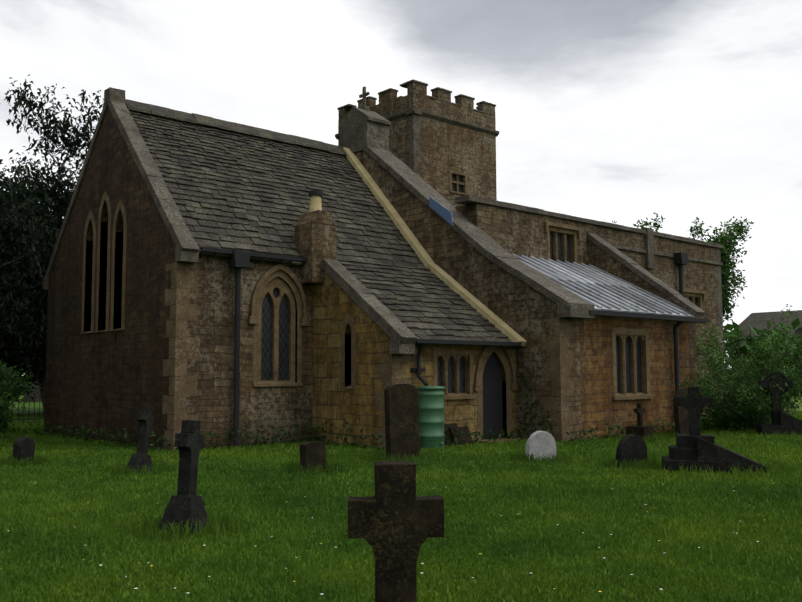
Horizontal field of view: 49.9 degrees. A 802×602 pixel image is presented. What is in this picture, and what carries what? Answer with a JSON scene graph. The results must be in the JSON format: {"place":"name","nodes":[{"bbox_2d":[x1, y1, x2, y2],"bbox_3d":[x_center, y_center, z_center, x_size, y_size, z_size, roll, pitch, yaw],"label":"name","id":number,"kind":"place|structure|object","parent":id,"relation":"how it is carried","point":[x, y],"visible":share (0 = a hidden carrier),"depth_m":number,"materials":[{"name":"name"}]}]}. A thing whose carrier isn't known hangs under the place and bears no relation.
{"place":"outdoors","nodes":[
{"label":"outdoors","id":0,"kind":"place"},
{"bbox_2d":[0,138,91,401],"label":"tree","id":1,"kind":"object","parent":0,"point":[37,395],"depth_m":41.45,"materials":[{"name":"green plant"}]},
{"bbox_2d":[0,0,801,375],"label":"sky","id":2,"kind":"structure","parent":0,"point":[625,112],"materials":[{"name":"white"}]},
{"bbox_2d":[0,386,801,601],"bbox_3d":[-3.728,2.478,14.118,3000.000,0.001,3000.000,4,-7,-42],"label":"ground","id":3,"kind":"structure","parent":0,"point":[30,409],"depth_m":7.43,"materials":[{"name":"green plant"}]},
{"bbox_2d":[0,392,15,445],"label":"bush","id":4,"kind":"object","parent":3,"relation":"on","point":[6,408],"depth_m":15.55,"materials":[{"name":"green plant"}]},
{"bbox_2d":[0,359,39,431],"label":"bush","id":5,"kind":"object","parent":3,"relation":"on","point":[6,377],"depth_m":18.23,"materials":[{"name":"green plant"}]},
{"bbox_2d":[12,437,34,464],"bbox_3d":[-5.288,2.160,12.072,0.162,0.500,0.241,-3,-9,28],"label":"gravestone","id":6,"kind":"object","parent":3,"relation":"on","point":[23,448],"visible":0.69,"depth_m":12.01,"materials":[{"name":"grey stone"}]},
{"bbox_2d":[7,384,44,423],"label":"railings","id":7,"kind":"object","parent":3,"relation":"on","point":[28,419],"visible":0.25,"depth_m":21.81,"materials":[{"name":"black metal"}]},
{"bbox_2d":[0,169,61,330],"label":"foliage","id":8,"kind":"object","parent":3,"relation":"on","point":[49,232],"depth_m":18.10,"materials":[{"name":"green plant"}]},
{"bbox_2d":[0,74,103,416],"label":"tree","id":9,"kind":"object","parent":3,"relation":"on","point":[25,334],"depth_m":25.27,"materials":[{"name":"green plant"}]},
{"bbox_2d":[125,406,154,473],"bbox_3d":[-3.339,1.825,11.166,0.298,0.921,0.379,-1,-18,8],"label":"cross","id":10,"kind":"object","parent":3,"relation":"on","point":[140,457],"visible":0.83,"depth_m":11.12,"materials":[{"name":"grey stone"}]},
{"bbox_2d":[44,106,312,449],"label":"chancel wall","id":11,"kind":"structure","parent":3,"relation":"on","point":[117,380],"depth_m":15.66,"materials":[{"name":"stone"}]},
{"bbox_2d":[80,210,95,333],"bbox_3d":[-6.091,-0.570,17.249,0.380,2.482,0.620,4,-7,-42],"label":"lancet window","id":12,"kind":"structure","parent":11,"relation":"on","point":[89,217],"depth_m":17.24,"materials":[{"name":"beige stone"}]},
{"bbox_2d":[94,191,110,332],"bbox_3d":[-5.625,-0.755,16.742,0.380,2.762,0.620,4,-7,-42],"label":"lancet window","id":13,"kind":"structure","parent":11,"relation":"on","point":[105,197],"depth_m":16.73,"materials":[{"name":"black glass"}]},
{"bbox_2d":[109,200,126,330],"bbox_3d":[-5.157,-0.662,16.211,0.380,2.482,0.620,4,-7,-42],"label":"lancet window","id":14,"kind":"structure","parent":11,"relation":"on","point":[124,231],"depth_m":16.20,"materials":[{"name":"black glass"}]},
{"bbox_2d":[258,277,295,381],"bbox_3d":[-2.302,0.542,15.714,0.836,1.977,0.110,4,-7,-42],"label":"tracery","id":15,"kind":"object","parent":11,"relation":"on","point":[280,285],"visible":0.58,"depth_m":15.70,"materials":[{"name":"beige stone"}]},
{"bbox_2d":[248,264,308,386],"bbox_3d":[-2.260,0.435,15.677,1.275,2.222,0.235,4,-7,-42],"label":"arched window","id":16,"kind":"structure","parent":11,"relation":"attached to","point":[270,274],"depth_m":15.72,"materials":[{"name":"beige stone"}]},
{"bbox_2d":[126,99,511,341],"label":"roof slates","id":17,"kind":"object","parent":11,"relation":"on","point":[235,186],"visible":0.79,"depth_m":17.08,"materials":[{"name":"grey stone"}]},
{"bbox_2d":[199,247,708,445],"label":"rainwater goods","id":18,"kind":"object","parent":11,"relation":"attached to","point":[238,261],"visible":0.94,"depth_m":14.98,"materials":[{"name":"black metal"}]},
{"bbox_2d":[157,420,210,534],"bbox_3d":[-1.734,1.446,7.004,0.338,0.941,0.397,-1,-11,13],"label":"cross","id":19,"kind":"object","parent":3,"relation":"on","point":[185,503],"visible":0.88,"depth_m":6.93,"materials":[{"name":"grey stone"}]},
{"bbox_2d":[299,441,326,472],"bbox_3d":[-1.127,2.057,11.059,0.123,0.502,0.362,-8,-9,40],"label":"gravestone","id":20,"kind":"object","parent":3,"relation":"on","point":[312,453],"visible":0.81,"depth_m":10.99,"materials":[{"name":"stone"}]},
{"bbox_2d":[162,262,576,450],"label":"quoins","id":21,"kind":"object","parent":3,"relation":"on","point":[182,346],"visible":0.69,"depth_m":14.50,"materials":[{"name":"beige stone"}]},
{"bbox_2d":[29,373,712,451],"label":"wall weeds","id":22,"kind":"object","parent":3,"relation":"on","point":[56,432],"depth_m":15.65,"materials":[{"name":"green plant"}]},
{"bbox_2d":[0,483,773,591],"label":"daisies","id":23,"kind":"object","parent":3,"relation":"on","point":[423,563],"visible":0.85,"depth_m":5.92,"materials":[{"name":"white plant"}]},
{"bbox_2d":[348,461,443,601],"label":"cross","id":24,"kind":"object","parent":3,"relation":"on","point":[395,522],"visible":1,"depth_m":3.90,"materials":[{"name":"grey stone"}]},
{"bbox_2d":[384,384,419,460],"bbox_3d":[0.021,1.818,12.559,0.102,1.221,0.622,-8,-9,44],"label":"gravestone","id":25,"kind":"object","parent":3,"relation":"on","point":[402,433],"visible":0.83,"depth_m":12.49,"materials":[{"name":"stone"}]},
{"bbox_2d":[5,318,801,395],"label":"hedge","id":26,"kind":"object","parent":3,"relation":"on","point":[743,343],"visible":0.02,"depth_m":56.39,"materials":[{"name":"green plant"}]},
{"bbox_2d":[313,272,516,447],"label":"vestry wall","id":27,"kind":"structure","parent":3,"relation":"on","point":[334,304],"depth_m":15.45,"materials":[{"name":"stone"}]},
{"bbox_2d":[339,315,355,388],"bbox_3d":[-0.867,0.915,15.402,0.260,1.350,0.430,4,-7,-42],"label":"lancet window","id":28,"kind":"structure","parent":27,"relation":"on","point":[347,320],"depth_m":15.38,"materials":[{"name":"beige stone"}]},
{"bbox_2d":[433,349,476,399],"bbox_3d":[0.905,1.312,15.445,1.100,0.892,0.210,4,-7,-42],"label":"window","id":29,"kind":"structure","parent":27,"relation":"attached to","point":[453,372],"depth_m":15.52,"materials":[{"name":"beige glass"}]},
{"bbox_2d":[338,93,496,206],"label":"tower","id":30,"kind":"structure","parent":3,"relation":"on","point":[445,148],"depth_m":30.73,"materials":[{"name":"stone"}]},
{"bbox_2d":[338,82,494,119],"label":"tower merlons","id":31,"kind":"object","parent":30,"relation":"attached to","point":[421,89],"visible":0.35,"depth_m":30.99,"materials":[{"name":"brown stone"}]},
{"bbox_2d":[335,79,498,139],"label":"tower trim","id":32,"kind":"structure","parent":30,"relation":"attached to","point":[419,112],"depth_m":30.81,"materials":[{"name":"stone"}]},
{"bbox_2d":[449,170,468,195],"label":"window","id":33,"kind":"structure","parent":30,"relation":"attached to","point":[458,182],"depth_m":30.99,"materials":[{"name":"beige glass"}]},
{"bbox_2d":[417,385,444,449],"bbox_3d":[0.512,1.961,14.555,0.467,1.070,0.467,0,-5,3],"label":"water butt","id":34,"kind":"object","parent":3,"relation":"on","point":[431,415],"visible":0.83,"depth_m":14.37,"materials":[{"name":"green plastic"}]},
{"bbox_2d":[444,423,473,445],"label":"stone slabs","id":35,"kind":"object","parent":3,"relation":"on","point":[450,427],"depth_m":15.13,"materials":[{"name":"grey stone"}]},
{"bbox_2d":[473,337,527,442],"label":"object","id":36,"kind":"structure","parent":3,"relation":"on","point":[487,385],"depth_m":16.19,"materials":[{"name":"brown wood"}]},
{"bbox_2d":[525,431,555,459],"bbox_3d":[2.011,2.137,12.380,0.502,0.542,0.093,3,-2,-30],"label":"gravestone","id":37,"kind":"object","parent":3,"relation":"on","point":[541,443],"visible":0.75,"depth_m":12.33,"materials":[{"name":"white stone"}]},
{"bbox_2d":[405,114,724,383],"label":"stone quoins","id":38,"kind":"object","parent":3,"relation":"on","point":[414,137],"visible":0.33,"depth_m":29.59,"materials":[{"name":"brown stone"}]},
{"bbox_2d":[454,203,722,415],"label":"nave","id":39,"kind":"structure","parent":3,"relation":"on","point":[515,232],"depth_m":21.87,"materials":[{"name":"stone"}]},
{"bbox_2d":[43,87,722,353],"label":"copings","id":40,"kind":"object","parent":39,"relation":"on","point":[403,337],"visible":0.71,"depth_m":16.85,"materials":[{"name":"grey stone"}]},
{"bbox_2d":[294,210,336,284],"bbox_3d":[-1.611,-0.986,16.221,0.585,1.368,0.567,4,-7,-42],"label":"chimney","id":41,"kind":"object","parent":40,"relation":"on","point":[315,238],"visible":0.77,"depth_m":15.98,"materials":[{"name":"stone"}]},
{"bbox_2d":[309,190,322,211],"bbox_3d":[-1.615,-1.857,16.296,0.268,0.430,0.268,4,-7,-42],"label":"chimney pot","id":42,"kind":"object","parent":41,"relation":"on","point":[315,196],"visible":0.83,"depth_m":16.20,"materials":[{"name":"beige ceramic"}]},
{"bbox_2d":[338,106,390,152],"bbox_3d":[-0.889,-4.098,20.895,0.700,1.130,1.160,4,-7,-42],"label":"bellcote","id":43,"kind":"object","parent":40,"relation":"on","point":[369,128],"visible":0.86,"depth_m":20.57,"materials":[{"name":"grey stone"}]},
{"bbox_2d":[359,86,369,110],"bbox_3d":[-0.895,-4.908,20.964,0.164,0.625,0.346,4,-7,-42],"label":"cross finial","id":44,"kind":"object","parent":43,"relation":"on","point":[364,94],"visible":0.92,"depth_m":20.93,"materials":[{"name":"grey stone"}]},
{"bbox_2d":[429,197,452,225],"bbox_3d":[0.842,-1.899,18.213,0.025,0.720,0.700,4,-7,-42],"label":"solar panel","id":45,"kind":"object","parent":40,"relation":"attached to","point":[442,211],"visible":0.93,"depth_m":18.18,"materials":[{"name":"blue"}]},
{"bbox_2d":[343,148,526,345],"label":"fillets","id":46,"kind":"object","parent":39,"relation":"attached to","point":[503,327],"visible":0.86,"depth_m":18.40,"materials":[{"name":"beige stone"}]},
{"bbox_2d":[544,221,580,263],"bbox_3d":[3.767,-1.301,20.314,1.320,0.980,0.230,4,-7,-42],"label":"window","id":47,"kind":"structure","parent":39,"relation":"attached to","point":[562,245],"depth_m":20.40,"materials":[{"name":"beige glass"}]},
{"bbox_2d":[683,289,705,308],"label":"window","id":48,"kind":"structure","parent":39,"relation":"attached to","point":[697,298],"depth_m":24.23,"materials":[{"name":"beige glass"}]},
{"bbox_2d":[615,434,646,467],"bbox_3d":[3.102,2.066,11.585,0.522,0.540,0.102,3,-1,-34],"label":"gravestone","id":49,"kind":"object","parent":3,"relation":"on","point":[630,447],"visible":0.6,"depth_m":11.52,"materials":[{"name":"grey stone"}]},
{"bbox_2d":[579,310,689,440],"bbox_3d":[3.955,0.935,18.472,3.926,3.750,2.594,4,-7,-42],"label":"aisle","id":50,"kind":"object","parent":3,"relation":"on","point":[600,407],"visible":0.29,"depth_m":17.02,"materials":[{"name":"stone"}]},
{"bbox_2d":[512,254,694,317],"bbox_3d":[3.958,-0.377,18.462,4.140,1.443,2.762,4,-7,-42],"label":"lead roof","id":51,"kind":"object","parent":50,"relation":"on","point":[599,289],"visible":0.81,"depth_m":18.53,"materials":[{"name":"grey metal"}]},
{"bbox_2d":[612,328,653,399],"bbox_3d":[4.591,1.267,17.336,1.380,1.412,0.210,4,-7,-42],"label":"window","id":52,"kind":"structure","parent":50,"relation":"attached to","point":[631,363],"depth_m":17.42,"materials":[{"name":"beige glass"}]},
{"bbox_2d":[612,212,665,231],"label":"tree","id":53,"kind":"object","parent":3,"relation":"on","point":[655,226],"depth_m":58.28,"materials":[{"name":"green plant"}]},
{"bbox_2d":[626,403,653,439],"bbox_3d":[4.447,2.282,16.032,0.364,0.753,0.423,-5,-7,43],"label":"cross","id":54,"kind":"object","parent":3,"relation":"on","point":[639,429],"visible":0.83,"depth_m":15.94,"materials":[{"name":"grey stone"}]},
{"bbox_2d":[673,388,688,433],"bbox_3d":[5.406,2.195,16.394,0.622,1.080,0.103,4,-10,-42],"label":"gravestone","id":55,"kind":"object","parent":3,"relation":"on","point":[681,419],"visible":0.42,"depth_m":16.24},
{"bbox_2d":[662,387,765,474],"bbox_3d":[3.981,1.671,11.063,1.205,1.134,0.565,-1,-5,13],"label":"cross grave monument","id":56,"kind":"object","parent":3,"relation":"on","point":[694,447],"visible":0.92,"depth_m":10.88,"materials":[{"name":"grey stone"}]},
{"bbox_2d":[687,216,753,322],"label":"tree","id":57,"kind":"object","parent":3,"relation":"on","point":[721,238],"depth_m":57.05,"materials":[{"name":"green plant"}]},
{"bbox_2d":[678,304,801,432],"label":"shrub","id":58,"kind":"object","parent":3,"relation":"on","point":[744,406],"depth_m":18.20,"materials":[{"name":"green plant"}]},
{"bbox_2d":[697,336,801,422],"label":"shrub","id":59,"kind":"object","parent":3,"relation":"on","point":[728,367],"depth_m":21.07,"materials":[{"name":"green plant"}]},
{"bbox_2d":[733,338,801,391],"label":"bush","id":60,"kind":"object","parent":3,"relation":"on","point":[797,357],"depth_m":57.71,"materials":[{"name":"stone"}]},
{"bbox_2d":[732,310,801,338],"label":"roof","id":61,"kind":"structure","parent":60,"relation":"attached to","point":[756,320],"depth_m":59.98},
{"bbox_2d":[756,372,801,435],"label":"cross","id":62,"kind":"object","parent":3,"relation":"on","point":[782,422],"visible":0.94,"depth_m":17.20,"materials":[{"name":"grey stone"}]},
{"bbox_2d":[354,150,581,439],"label":"wall","id":63,"kind":"structure","parent":0,"point":[522,309],"depth_m":16.84,"materials":[{"name":"brown stone"}]},
{"bbox_2d":[588,240,696,386],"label":"wall","id":64,"kind":"structure","parent":0,"point":[599,258],"depth_m":20.00,"materials":[{"name":"brown stone"}]}
]}

